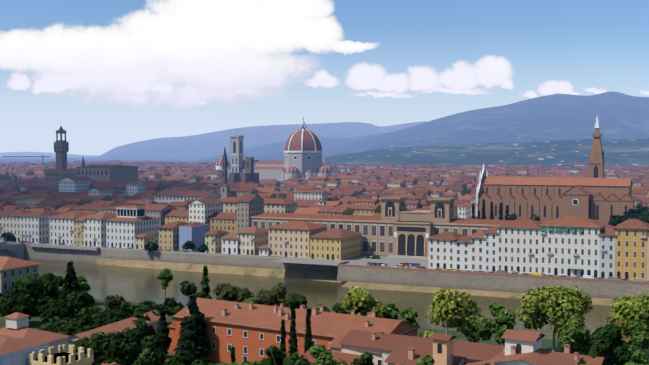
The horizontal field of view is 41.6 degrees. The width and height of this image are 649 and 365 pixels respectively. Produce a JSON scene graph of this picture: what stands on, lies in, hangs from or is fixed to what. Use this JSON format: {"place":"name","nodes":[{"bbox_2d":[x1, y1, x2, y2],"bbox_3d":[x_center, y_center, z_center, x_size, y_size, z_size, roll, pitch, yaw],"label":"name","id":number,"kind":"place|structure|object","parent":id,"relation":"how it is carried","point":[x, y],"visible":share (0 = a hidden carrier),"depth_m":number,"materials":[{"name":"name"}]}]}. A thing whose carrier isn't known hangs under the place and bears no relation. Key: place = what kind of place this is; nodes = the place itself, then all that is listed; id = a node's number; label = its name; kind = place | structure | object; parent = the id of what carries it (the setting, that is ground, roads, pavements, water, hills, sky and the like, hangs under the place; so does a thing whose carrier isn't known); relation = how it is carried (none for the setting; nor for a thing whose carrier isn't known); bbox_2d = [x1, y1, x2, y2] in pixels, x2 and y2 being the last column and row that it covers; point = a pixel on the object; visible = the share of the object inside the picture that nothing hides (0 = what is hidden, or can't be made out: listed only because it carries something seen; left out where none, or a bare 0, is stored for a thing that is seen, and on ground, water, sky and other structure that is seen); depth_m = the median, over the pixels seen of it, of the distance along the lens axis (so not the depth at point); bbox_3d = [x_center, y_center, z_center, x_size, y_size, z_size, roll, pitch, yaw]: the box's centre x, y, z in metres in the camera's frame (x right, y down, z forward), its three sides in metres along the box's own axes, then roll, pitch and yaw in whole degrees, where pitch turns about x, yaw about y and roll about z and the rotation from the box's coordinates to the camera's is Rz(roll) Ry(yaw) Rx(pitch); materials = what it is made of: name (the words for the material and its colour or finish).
{"place":"outdoors","nodes":[
{"label":"outdoors","id":0,"kind":"place"},
{"bbox_2d":[0,152,95,156],"bbox_3d":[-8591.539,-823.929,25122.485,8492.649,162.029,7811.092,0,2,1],"label":"distant hills","id":1,"kind":"structure","parent":0,"point":[30,154],"depth_m":24230.70,"materials":[{"name":"blue"}]},
{"bbox_2d":[67,121,428,157],"bbox_3d":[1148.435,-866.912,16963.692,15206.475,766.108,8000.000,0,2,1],"label":"mountain","id":2,"kind":"structure","parent":0,"point":[206,145],"depth_m":16392.77,"materials":[{"name":"blue"}]},
{"bbox_2d":[200,133,384,160],"bbox_3d":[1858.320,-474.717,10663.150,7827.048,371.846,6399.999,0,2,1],"label":"mountain","id":3,"kind":"structure","parent":0,"point":[273,151],"depth_m":10196.69,"materials":[{"name":"blue"}]},
{"bbox_2d":[0,155,648,364],"bbox_3d":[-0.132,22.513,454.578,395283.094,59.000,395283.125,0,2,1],"label":"ground","id":4,"kind":"structure","parent":0,"point":[35,322],"depth_m":294.85,"materials":[{"name":"green plant"}]},
{"bbox_2d":[43,126,165,192],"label":"palace","id":5,"kind":"structure","parent":4,"relation":"on","point":[63,178],"depth_m":967.97,"materials":[{"name":"stone"}]},
{"bbox_2d":[216,116,331,184],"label":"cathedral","id":6,"kind":"structure","parent":4,"relation":"on","point":[303,151],"depth_m":1276.76,"materials":[{"name":"stone"}]},
{"bbox_2d":[0,256,608,364],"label":"foreground buildings","id":7,"kind":"structure","parent":4,"relation":"on","point":[250,331],"depth_m":186.91,"materials":[{"name":"red paint"}]},
{"bbox_2d":[0,160,648,234],"bbox_3d":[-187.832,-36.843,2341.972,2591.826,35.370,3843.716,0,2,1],"label":"city buildings","id":8,"kind":"structure","parent":4,"relation":"on","point":[191,192],"depth_m":835.29,"materials":[{"name":"red"}]},
{"bbox_2d":[0,205,648,279],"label":"riverfront buildings","id":9,"kind":"structure","parent":4,"relation":"on","point":[572,246],"depth_m":459.60,"materials":[{"name":"white paint"}]},
{"bbox_2d":[0,261,648,364],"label":"dark trees","id":10,"kind":"object","parent":4,"relation":"on","point":[50,302],"visible":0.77,"depth_m":230.76,"materials":[{"name":"green plant"}]},
{"bbox_2d":[0,241,648,305],"bbox_3d":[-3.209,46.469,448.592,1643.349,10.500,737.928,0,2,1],"label":"embankment wall","id":11,"kind":"structure","parent":4,"relation":"on","point":[600,291],"depth_m":431.15,"materials":[{"name":"stone"}]},
{"bbox_2d":[0,176,648,258],"bbox_3d":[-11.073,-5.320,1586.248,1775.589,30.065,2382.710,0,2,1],"label":"city trees","id":12,"kind":"object","parent":4,"relation":"on","point":[641,213],"visible":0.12,"depth_m":554.31,"materials":[{"name":"green plant"}]},
{"bbox_2d":[251,196,614,270],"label":"library building","id":13,"kind":"structure","parent":4,"relation":"on","point":[396,232],"depth_m":475.12,"materials":[{"name":"grey stone"}]},
{"bbox_2d":[270,285,648,364],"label":"slope trees","id":14,"kind":"object","parent":4,"relation":"on","point":[561,305],"visible":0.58,"depth_m":235.84,"materials":[{"name":"green plant"}]},
{"bbox_2d":[468,115,634,222],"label":"church","id":15,"kind":"structure","parent":4,"relation":"on","point":[596,195],"depth_m":628.98,"materials":[{"name":"stone"}]},
{"bbox_2d":[0,155,648,281],"bbox_3d":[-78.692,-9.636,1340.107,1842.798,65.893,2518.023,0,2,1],"label":"lungarno road","id":16,"kind":"structure","parent":0,"point":[12,250],"depth_m":532.68,"materials":[{"name":"grey asphalt"}]},
{"bbox_2d":[20,241,643,280],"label":"cars","id":17,"kind":"object","parent":16,"relation":"on","point":[405,265],"visible":0.5,"depth_m":413.31,"materials":[{"name":"blue paint"}]},
{"bbox_2d":[0,0,648,154],"label":"sky","id":18,"kind":"structure","parent":0,"point":[112,74],"materials":[{"name":"blue"}]},
{"bbox_2d":[22,259,630,340],"bbox_3d":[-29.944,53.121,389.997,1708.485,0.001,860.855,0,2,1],"label":"river","id":19,"kind":"structure","parent":0,"point":[133,284],"depth_m":414.38,"materials":[{"name":"liquid"}]},
{"bbox_2d":[325,138,648,166],"bbox_3d":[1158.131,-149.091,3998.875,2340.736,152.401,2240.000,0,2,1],"label":"foothill","id":20,"kind":"object","parent":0,"point":[629,152],"depth_m":3735.14,"materials":[{"name":"blue"}]},
{"bbox_2d":[329,92,648,155],"bbox_3d":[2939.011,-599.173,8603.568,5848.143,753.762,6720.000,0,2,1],"label":"mountain","id":21,"kind":"structure","parent":0,"point":[559,117],"depth_m":8005.70,"materials":[{"name":"blue"}]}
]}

